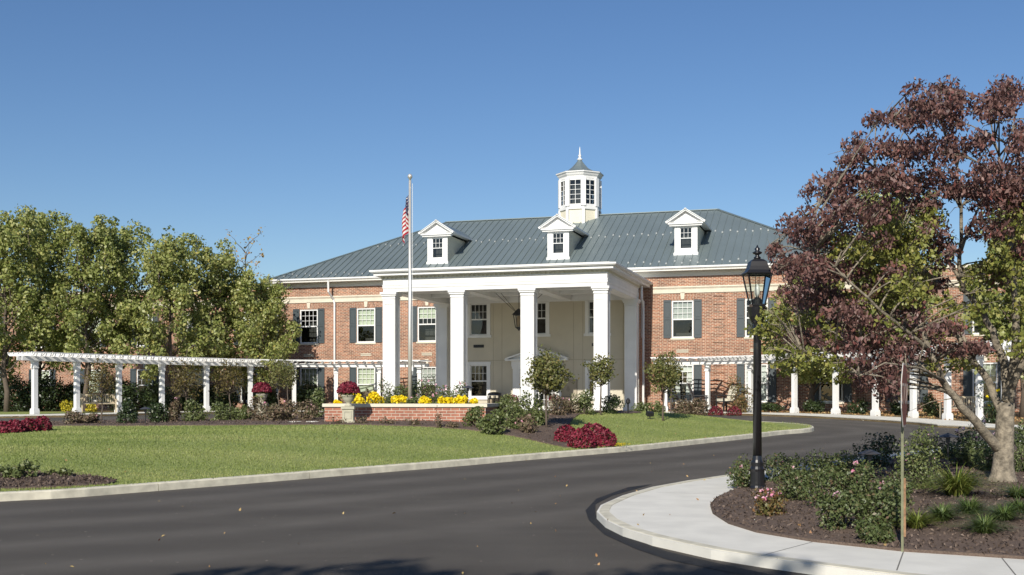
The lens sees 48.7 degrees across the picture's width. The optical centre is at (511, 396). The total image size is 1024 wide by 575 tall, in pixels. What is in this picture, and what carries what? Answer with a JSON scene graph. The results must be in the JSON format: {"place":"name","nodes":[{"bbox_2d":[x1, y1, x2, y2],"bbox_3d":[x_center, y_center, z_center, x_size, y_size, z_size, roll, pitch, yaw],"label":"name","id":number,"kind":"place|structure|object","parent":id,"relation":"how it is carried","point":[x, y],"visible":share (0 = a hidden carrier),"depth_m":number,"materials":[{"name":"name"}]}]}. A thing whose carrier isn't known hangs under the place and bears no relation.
{"place":"outdoors","nodes":[
{"label":"outdoors","id":0,"kind":"place"},
{"bbox_2d":[0,411,811,491],"bbox_3d":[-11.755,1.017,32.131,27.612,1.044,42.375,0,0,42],"label":"lawn","id":1,"kind":"structure","parent":0,"point":[637,434],"depth_m":24.54,"materials":[{"name":"green plant"}]},
{"bbox_2d":[0,472,115,488],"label":"mulch bed","id":2,"kind":"object","parent":1,"relation":"on","point":[43,486],"visible":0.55,"depth_m":17.76,"materials":[{"name":"brown soil"}]},
{"bbox_2d":[0,411,576,486],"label":"mulch chips","id":3,"kind":"object","parent":2,"relation":"on","point":[65,482],"visible":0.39,"depth_m":18.76,"materials":[{"name":"brown wood"}]},
{"bbox_2d":[43,410,641,447],"bbox_3d":[-5.911,0.850,36.711,21.301,0.774,12.846,0,0,22],"label":"mulch bed","id":4,"kind":"object","parent":1,"relation":"on","point":[542,430],"visible":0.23,"depth_m":30.84,"materials":[{"name":"brown soil"}]},
{"bbox_2d":[116,399,138,422],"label":"shrub","id":5,"kind":"object","parent":4,"relation":"on","point":[130,413],"visible":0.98,"depth_m":33.33,"materials":[{"name":"green plant"}]},
{"bbox_2d":[146,401,169,421],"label":"shrub","id":6,"kind":"object","parent":4,"relation":"on","point":[156,413],"visible":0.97,"depth_m":33.72,"materials":[{"name":"green plant"}]},
{"bbox_2d":[181,399,209,420],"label":"shrub","id":7,"kind":"object","parent":4,"relation":"on","point":[191,414],"visible":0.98,"depth_m":33.99,"materials":[{"name":"green plant"}]},
{"bbox_2d":[210,401,240,420],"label":"shrub","id":8,"kind":"object","parent":4,"relation":"on","point":[222,414],"visible":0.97,"depth_m":34.09,"materials":[{"name":"green plant"}]},
{"bbox_2d":[246,396,267,420],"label":"shrub","id":9,"kind":"object","parent":4,"relation":"on","point":[258,416],"visible":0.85,"depth_m":33.45,"materials":[{"name":"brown plant"}]},
{"bbox_2d":[262,403,288,420],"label":"shrub","id":10,"kind":"object","parent":4,"relation":"on","point":[274,412],"visible":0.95,"depth_m":32.88,"materials":[{"name":"brown plant"}]},
{"bbox_2d":[296,398,319,419],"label":"shrub","id":11,"kind":"object","parent":4,"relation":"on","point":[311,410],"visible":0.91,"depth_m":32.95,"materials":[{"name":"brown plant"}]},
{"bbox_2d":[322,403,499,421],"bbox_3d":[-2.795,0.601,32.436,4.668,0.783,2.500,0,0,9],"label":"brick planter","id":12,"kind":"object","parent":4,"relation":"on","point":[426,412],"visible":0.56,"depth_m":31.25,"materials":[{"name":"brick"}]},
{"bbox_2d":[408,174,412,402],"bbox_3d":[-2.897,-2.963,32.141,0.200,6.706,0.195,0,0,0],"label":"flagpole","id":13,"kind":"object","parent":12,"relation":"on","point":[410,302],"visible":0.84,"depth_m":32.10,"materials":[{"name":"silver metal"}]},
{"bbox_2d":[462,406,484,427],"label":"shrub","id":14,"kind":"object","parent":4,"relation":"on","point":[476,413],"visible":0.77,"depth_m":29.84,"materials":[{"name":"green plant"}]},
{"bbox_2d":[476,408,506,434],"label":"shrub","id":15,"kind":"object","parent":4,"relation":"on","point":[487,427],"visible":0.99,"depth_m":28.68,"materials":[{"name":"green plant"}]},
{"bbox_2d":[503,402,526,428],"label":"shrub","id":16,"kind":"object","parent":4,"relation":"on","point":[513,414],"visible":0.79,"depth_m":30.05,"materials":[{"name":"green plant"}]},
{"bbox_2d":[515,413,538,432],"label":"shrub","id":17,"kind":"object","parent":4,"relation":"on","point":[527,427],"visible":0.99,"depth_m":29.38,"materials":[{"name":"brown plant"}]},
{"bbox_2d":[529,393,548,425],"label":"shrub","id":18,"kind":"object","parent":4,"relation":"on","point":[539,415],"visible":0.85,"depth_m":31.37,"materials":[{"name":"green plant"}]},
{"bbox_2d":[519,344,579,426],"bbox_3d":[0.925,-0.234,30.941,1.494,2.386,1.366,0,0,-37],"label":"tree","id":19,"kind":"object","parent":4,"relation":"on","point":[547,377],"visible":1,"depth_m":30.78,"materials":[{"name":"green plant"}]},
{"bbox_2d":[547,394,567,414],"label":"shrub","id":20,"kind":"object","parent":4,"relation":"on","point":[555,410],"visible":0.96,"depth_m":34.90,"materials":[{"name":"brown plant"}]},
{"bbox_2d":[553,424,576,441],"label":"mum plant","id":21,"kind":"object","parent":4,"relation":"on","point":[562,433],"visible":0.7,"depth_m":27.98,"materials":[{"name":"red plant"}]},
{"bbox_2d":[567,427,596,448],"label":"mum plant","id":22,"kind":"object","parent":4,"relation":"on","point":[582,438],"visible":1,"depth_m":26.68,"materials":[{"name":"red plant"}]},
{"bbox_2d":[570,388,596,414],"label":"shrub","id":23,"kind":"object","parent":4,"relation":"on","point":[584,400],"visible":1,"depth_m":36.01,"materials":[{"name":"green plant"}]},
{"bbox_2d":[594,427,616,446],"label":"mum plant","id":24,"kind":"object","parent":4,"relation":"on","point":[606,437],"visible":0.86,"depth_m":27.26,"materials":[{"name":"red plant"}]},
{"bbox_2d":[601,393,625,413],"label":"shrub","id":25,"kind":"object","parent":4,"relation":"on","point":[612,404],"visible":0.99,"depth_m":36.88,"materials":[{"name":"green plant"}]},
{"bbox_2d":[580,352,618,414],"bbox_3d":[2.895,-0.354,36.080,1.166,2.083,1.097,0,0,-37],"label":"tree","id":26,"kind":"object","parent":1,"relation":"on","point":[602,371],"visible":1,"depth_m":36.00,"materials":[{"name":"green plant"}]},
{"bbox_2d":[643,336,686,420],"bbox_3d":[4.788,-0.515,35.952,1.326,2.762,1.539,0,0,-38],"label":"tree","id":27,"kind":"object","parent":1,"relation":"on","point":[663,376],"visible":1,"depth_m":35.81,"materials":[{"name":"green plant"}]},
{"bbox_2d":[0,413,1023,574],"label":"asphalt drive","id":28,"kind":"structure","parent":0,"point":[445,521],"depth_m":14.13,"materials":[{"name":"grey asphalt"}]},
{"bbox_2d":[0,421,813,501],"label":"island kerb","id":29,"kind":"structure","parent":28,"relation":"on","point":[110,489],"depth_m":20.80,"materials":[{"name":"concrete"}]},
{"bbox_2d":[586,484,771,574],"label":"sealed strip","id":30,"kind":"object","parent":28,"relation":"on","point":[635,544],"visible":0.95,"depth_m":11.57,"materials":[{"name":"asphalt"}]},
{"bbox_2d":[0,408,1023,430],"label":"planting ground","id":31,"kind":"structure","parent":0,"point":[822,417],"depth_m":49.12,"materials":[{"name":"brown soil"}]},
{"bbox_2d":[0,371,42,411],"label":"shrub","id":32,"kind":"object","parent":31,"relation":"on","point":[20,402],"visible":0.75,"depth_m":57.64,"materials":[{"name":"green plant"}]},
{"bbox_2d":[0,204,64,411],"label":"tree","id":33,"kind":"object","parent":31,"relation":"on","point":[12,237],"visible":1,"depth_m":55.89,"materials":[{"name":"green plant"}]},
{"bbox_2d":[0,209,81,407],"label":"tree","id":34,"kind":"object","parent":31,"relation":"on","point":[45,230],"visible":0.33,"depth_m":59.57,"materials":[{"name":"green plant"}]},
{"bbox_2d":[22,372,71,410],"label":"shrub","id":35,"kind":"object","parent":31,"relation":"on","point":[48,403],"visible":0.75,"depth_m":58.61,"materials":[{"name":"green plant"}]},
{"bbox_2d":[35,213,140,411],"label":"tree","id":36,"kind":"object","parent":31,"relation":"on","point":[86,298],"visible":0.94,"depth_m":57.62,"materials":[{"name":"green plant"}]},
{"bbox_2d":[78,216,160,382],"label":"tree","id":37,"kind":"object","parent":31,"relation":"on","point":[127,236],"visible":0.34,"depth_m":60.60,"materials":[{"name":"green plant"}]},
{"bbox_2d":[99,378,144,410],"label":"shrub","id":38,"kind":"object","parent":31,"relation":"on","point":[128,390],"visible":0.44,"depth_m":59.75,"materials":[{"name":"green plant"}]},
{"bbox_2d":[136,379,173,410],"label":"shrub","id":39,"kind":"object","parent":31,"relation":"on","point":[149,396],"visible":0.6,"depth_m":60.51,"materials":[{"name":"green plant"}]},
{"bbox_2d":[108,225,225,409],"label":"tree","id":40,"kind":"object","parent":31,"relation":"on","point":[167,269],"visible":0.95,"depth_m":58.25,"materials":[{"name":"green plant"}]},
{"bbox_2d":[172,384,203,410],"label":"shrub","id":41,"kind":"object","parent":31,"relation":"on","point":[200,397],"visible":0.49,"depth_m":61.50,"materials":[{"name":"green plant"}]},
{"bbox_2d":[7,352,431,413],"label":"pergola","id":42,"kind":"object","parent":31,"relation":"on","point":[75,359],"visible":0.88,"depth_m":56.90,"materials":[{"name":"white paint"}]},
{"bbox_2d":[173,238,265,409],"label":"tree","id":43,"kind":"object","parent":31,"relation":"on","point":[218,284],"visible":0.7,"depth_m":61.88,"materials":[{"name":"green plant"}]},
{"bbox_2d":[209,383,239,409],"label":"shrub","id":44,"kind":"object","parent":31,"relation":"on","point":[233,400],"visible":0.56,"depth_m":62.52,"materials":[{"name":"green plant"}]},
{"bbox_2d":[225,226,265,405],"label":"tree","id":45,"kind":"object","parent":31,"relation":"on","point":[244,395],"visible":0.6,"depth_m":63.92,"materials":[{"name":"brown plant"}]},
{"bbox_2d":[205,269,301,393],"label":"tree","id":46,"kind":"object","parent":31,"relation":"on","point":[270,304],"visible":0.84,"depth_m":61.69,"materials":[{"name":"green plant"}]},
{"bbox_2d":[288,380,322,409],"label":"shrub","id":47,"kind":"object","parent":31,"relation":"on","point":[303,393],"visible":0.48,"depth_m":63.59,"materials":[{"name":"green plant"}]},
{"bbox_2d":[727,374,752,412],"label":"shrub","id":48,"kind":"object","parent":31,"relation":"on","point":[739,400],"visible":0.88,"depth_m":53.89,"materials":[{"name":"brown plant"}]},
{"bbox_2d":[761,277,855,403],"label":"tree","id":49,"kind":"object","parent":31,"relation":"on","point":[805,376],"visible":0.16,"depth_m":54.55,"materials":[{"name":"green plant"}]},
{"bbox_2d":[617,409,1023,421],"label":"leaf litter","id":50,"kind":"object","parent":31,"relation":"on","point":[924,416],"visible":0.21,"depth_m":50.91,"materials":[{"name":"brown plant"}]},
{"bbox_2d":[650,340,1020,420],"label":"pergola","id":51,"kind":"object","parent":31,"relation":"on","point":[947,414],"visible":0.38,"depth_m":50.98,"materials":[{"name":"white paint"}]},
{"bbox_2d":[844,183,958,413],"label":"tree","id":52,"kind":"object","parent":31,"relation":"on","point":[931,299],"visible":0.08,"depth_m":51.18,"materials":[{"name":"green plant"}]},
{"bbox_2d":[920,392,943,416],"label":"shrub","id":53,"kind":"object","parent":31,"relation":"on","point":[931,409],"visible":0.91,"depth_m":47.91,"materials":[{"name":"green plant"}]},
{"bbox_2d":[958,206,1023,417],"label":"tree","id":54,"kind":"object","parent":31,"relation":"on","point":[1003,329],"visible":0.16,"depth_m":45.84,"materials":[{"name":"green plant"}]},
{"bbox_2d":[975,381,1015,422],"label":"shrub","id":55,"kind":"object","parent":31,"relation":"on","point":[991,418],"visible":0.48,"depth_m":41.34,"materials":[{"name":"green plant"}]},
{"bbox_2d":[0,410,1023,428],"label":"pergola walk","id":56,"kind":"structure","parent":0,"point":[938,422],"depth_m":46.41,"materials":[{"name":"concrete"}]},
{"bbox_2d":[0,0,1023,291],"label":"sky","id":57,"kind":"structure","parent":0,"point":[308,122],"materials":[{"name":"blue"}]},
{"bbox_2d":[597,440,1023,574],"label":"sidewalk","id":58,"kind":"structure","parent":0,"point":[690,517],"depth_m":11.44,"materials":[{"name":"concrete"}]},
{"bbox_2d":[710,443,1023,558],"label":"mulch bed","id":59,"kind":"object","parent":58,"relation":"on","point":[925,548],"visible":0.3,"depth_m":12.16,"materials":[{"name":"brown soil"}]},
{"bbox_2d":[725,453,765,487],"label":"rose bush","id":60,"kind":"object","parent":59,"relation":"on","point":[741,477],"visible":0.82,"depth_m":17.42,"materials":[{"name":"green plant"}]},
{"bbox_2d":[740,245,772,488],"bbox_3d":[3.729,-0.396,17.200,0.420,3.804,0.420,0,0,-2],"label":"lamp post","id":61,"kind":"object","parent":59,"relation":"on","point":[757,266],"visible":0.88,"depth_m":17.14,"materials":[{"name":"black metal"}]},
{"bbox_2d":[751,487,787,516],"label":"rose bush","id":62,"kind":"object","parent":59,"relation":"on","point":[764,506],"visible":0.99,"depth_m":13.54,"materials":[{"name":"brown plant"}]},
{"bbox_2d":[762,452,801,481],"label":"rose bush","id":63,"kind":"object","parent":59,"relation":"on","point":[780,462],"visible":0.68,"depth_m":18.37,"materials":[{"name":"green plant"}]},
{"bbox_2d":[773,466,820,500],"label":"rose bush","id":64,"kind":"object","parent":59,"relation":"on","point":[793,491],"visible":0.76,"depth_m":14.86,"materials":[{"name":"green plant"}]},
{"bbox_2d":[782,448,839,480],"bbox_3d":[4.702,1.105,17.735,0.921,0.608,0.801,0,0,22],"label":"rose bush","id":65,"kind":"object","parent":59,"relation":"on","point":[812,465],"visible":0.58,"depth_m":17.64,"materials":[{"name":"green plant"}]},
{"bbox_2d":[797,464,859,506],"bbox_3d":[3.967,1.125,14.040,0.761,0.567,0.714,0,0,-29],"label":"rose bush","id":66,"kind":"object","parent":59,"relation":"on","point":[835,483],"visible":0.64,"depth_m":13.99,"materials":[{"name":"green plant"}]},
{"bbox_2d":[817,449,868,479],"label":"rose bush","id":67,"kind":"object","parent":59,"relation":"on","point":[845,464],"visible":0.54,"depth_m":17.58,"materials":[{"name":"green plant"}]},
{"bbox_2d":[815,489,873,530],"bbox_3d":[3.554,1.242,12.146,0.580,0.485,0.602,0,0,-44],"label":"rose bush","id":68,"kind":"object","parent":59,"relation":"on","point":[838,504],"visible":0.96,"depth_m":12.09,"materials":[{"name":"green plant"}]},
{"bbox_2d":[843,459,886,504],"bbox_3d":[4.327,1.076,13.891,0.581,0.602,0.758,0,0,23],"label":"rose bush","id":69,"kind":"object","parent":59,"relation":"on","point":[864,481],"visible":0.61,"depth_m":13.76,"materials":[{"name":"green plant"}]},
{"bbox_2d":[849,432,900,467],"bbox_3d":[6.717,1.012,20.819,0.844,0.708,0.919,0,0,-35],"label":"shrub","id":70,"kind":"object","parent":59,"relation":"on","point":[883,456],"visible":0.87,"depth_m":20.74,"materials":[{"name":"green plant"}]},
{"bbox_2d":[854,516,896,543],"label":"rose bush","id":71,"kind":"object","parent":59,"relation":"on","point":[871,531],"visible":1,"depth_m":11.28,"materials":[{"name":"green plant"}]},
{"bbox_2d":[851,481,909,527],"bbox_3d":[3.951,1.176,12.028,0.555,0.574,0.598,0,0,-34],"label":"rose bush","id":72,"kind":"object","parent":59,"relation":"on","point":[889,504],"visible":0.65,"depth_m":11.98,"materials":[{"name":"green plant"}]},
{"bbox_2d":[743,73,1023,481],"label":"dogwood tree","id":73,"kind":"object","parent":59,"relation":"on","point":[847,312],"visible":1,"depth_m":15.98,"materials":[{"name":"plant"}]},
{"bbox_2d":[872,470,914,505],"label":"rose bush","id":74,"kind":"object","parent":59,"relation":"on","point":[909,485],"visible":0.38,"depth_m":13.46,"materials":[{"name":"green plant"}]},
{"bbox_2d":[901,363,907,551],"bbox_3d":[3.759,0.676,10.860,0.044,1.982,0.680,0,0,24],"label":"stop sign","id":75,"kind":"object","parent":59,"relation":"on","point":[904,386],"visible":1,"depth_m":10.84,"materials":[{"name":"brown metal"}]},
{"bbox_2d":[884,508,951,528],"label":"liriope tuft","id":76,"kind":"object","parent":59,"relation":"on","point":[915,521],"visible":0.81,"depth_m":11.89,"materials":[{"name":"green plant"}]},
{"bbox_2d":[893,423,949,488],"bbox_3d":[5.662,0.849,15.605,0.777,0.960,0.812,0,0,10],"label":"shrub","id":77,"kind":"object","parent":59,"relation":"on","point":[918,460],"visible":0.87,"depth_m":15.50,"materials":[{"name":"green plant"}]},
{"bbox_2d":[915,501,976,520],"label":"liriope tuft","id":78,"kind":"object","parent":59,"relation":"on","point":[942,510],"visible":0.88,"depth_m":12.19,"materials":[{"name":"green plant"}]},
{"bbox_2d":[941,437,979,466],"bbox_3d":[7.799,0.985,19.473,0.745,0.582,0.727,0,0,-25],"label":"juniper","id":79,"kind":"object","parent":59,"relation":"on","point":[968,450],"visible":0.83,"depth_m":19.34,"materials":[{"name":"green plant"}]},
{"bbox_2d":[910,462,1019,496],"bbox_3d":[5.704,1.059,14.564,1.702,0.448,1.647,0,0,0],"label":"daylily clump","id":80,"kind":"object","parent":59,"relation":"on","point":[961,484],"visible":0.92,"depth_m":14.41,"materials":[{"name":"green plant"}]},
{"bbox_2d":[938,495,998,513],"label":"liriope tuft","id":81,"kind":"object","parent":59,"relation":"on","point":[971,506],"visible":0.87,"depth_m":12.54,"materials":[{"name":"green plant"}]},
{"bbox_2d":[952,420,994,454],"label":"shrub","id":82,"kind":"object","parent":59,"relation":"on","point":[966,435],"visible":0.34,"depth_m":22.89,"materials":[{"name":"green plant"}]},
{"bbox_2d":[938,512,1021,533],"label":"liriope tuft","id":83,"kind":"object","parent":59,"relation":"on","point":[985,526],"visible":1,"depth_m":11.50,"materials":[{"name":"green plant"}]},
{"bbox_2d":[971,441,992,470],"bbox_3d":[7.842,1.011,18.740,0.428,0.552,0.500,0,0,39],"label":"juniper","id":84,"kind":"object","parent":59,"relation":"on","point":[986,464],"visible":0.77,"depth_m":18.71,"materials":[{"name":"green plant"}]},
{"bbox_2d":[967,502,1023,520],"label":"liriope tuft","id":85,"kind":"object","parent":59,"relation":"on","point":[1008,513],"visible":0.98,"depth_m":12.04,"materials":[{"name":"green plant"}]},
{"bbox_2d":[1014,419,1023,471],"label":"shrub","id":86,"kind":"object","parent":59,"relation":"on","point":[1018,455],"visible":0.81,"depth_m":18.37,"materials":[{"name":"green plant"}]},
{"bbox_3d":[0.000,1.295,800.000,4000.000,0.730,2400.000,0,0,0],"label":"ground","id":87,"kind":"structure","parent":0,"visible":0},
{"bbox_2d":[80,356,121,419],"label":"tree","id":88,"kind":"object","parent":87,"relation":"on","point":[101,380],"visible":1,"depth_m":44.45,"materials":[{"name":"green plant"}]},
{"bbox_2d":[0,288,275,408],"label":"brick wing","id":89,"kind":"structure","parent":87,"relation":"on","point":[133,374],"depth_m":70.77,"materials":[{"name":"red brick"}]},
{"bbox_2d":[167,357,203,412],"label":"tree","id":90,"kind":"object","parent":87,"relation":"on","point":[179,384],"visible":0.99,"depth_m":46.90,"materials":[{"name":"green plant"}]},
{"bbox_2d":[208,356,246,409],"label":"tree","id":91,"kind":"object","parent":87,"relation":"on","point":[229,384],"visible":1,"depth_m":47.99,"materials":[{"name":"green plant"}]},
{"bbox_2d":[261,355,294,405],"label":"tree","id":92,"kind":"object","parent":87,"relation":"on","point":[275,373],"visible":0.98,"depth_m":47.89,"materials":[{"name":"green plant"}]},
{"bbox_2d":[267,148,857,411],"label":"brick building","id":93,"kind":"structure","parent":87,"relation":"on","point":[627,291],"depth_m":61.30,"materials":[{"name":"red brick"}]},
{"bbox_2d":[300,368,317,385],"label":"window","id":94,"kind":"structure","parent":93,"relation":"in","point":[305,375],"depth_m":66.75,"materials":[{"name":"white"}]},
{"bbox_2d":[355,308,375,343],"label":"window","id":95,"kind":"structure","parent":93,"relation":"in","point":[364,313],"depth_m":65.68,"materials":[{"name":"white wood"}]},
{"bbox_2d":[357,367,374,391],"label":"window","id":96,"kind":"structure","parent":93,"relation":"in","point":[366,380],"depth_m":65.69,"materials":[{"name":"white glass"}]},
{"bbox_2d":[416,306,435,342],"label":"window","id":97,"kind":"structure","parent":93,"relation":"in","point":[427,312],"depth_m":64.57,"materials":[{"name":"white wood"}]},
{"bbox_2d":[468,303,491,337],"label":"window","id":98,"kind":"structure","parent":93,"relation":"in","point":[470,335],"depth_m":61.91,"materials":[{"name":"white wood"}]},
{"bbox_2d":[468,362,491,399],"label":"window","id":99,"kind":"structure","parent":93,"relation":"in","point":[470,364],"depth_m":61.91,"materials":[{"name":"white"}]},
{"bbox_2d":[504,347,568,409],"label":"entrance door","id":100,"kind":"structure","parent":93,"relation":"in","point":[515,360],"depth_m":61.10,"materials":[{"name":"white paint"}]},
{"bbox_2d":[670,300,694,339],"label":"window","id":101,"kind":"structure","parent":93,"relation":"in","point":[681,306],"depth_m":60.39,"materials":[{"name":"white"}]},
{"bbox_2d":[672,365,693,403],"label":"window","id":102,"kind":"structure","parent":93,"relation":"in","point":[688,368],"depth_m":60.36,"materials":[{"name":"white"}]},
{"bbox_2d":[745,364,767,403],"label":"window","id":103,"kind":"structure","parent":93,"relation":"in","point":[764,367],"depth_m":59.23,"materials":[{"name":"white"}]},
{"bbox_2d":[599,440,1016,574],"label":"sidewalk kerb","id":104,"kind":"structure","parent":87,"relation":"on","point":[605,512],"depth_m":11.62,"materials":[{"name":"concrete"}]},
{"bbox_2d":[857,264,1020,411],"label":"brick wing","id":105,"kind":"structure","parent":87,"relation":"on","point":[962,382],"depth_m":56.97,"materials":[{"name":"red brick"}]},
{"bbox_2d":[973,362,997,403],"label":"window","id":106,"kind":"structure","parent":105,"relation":"in","point":[989,367],"depth_m":56.59,"materials":[{"name":"white"}]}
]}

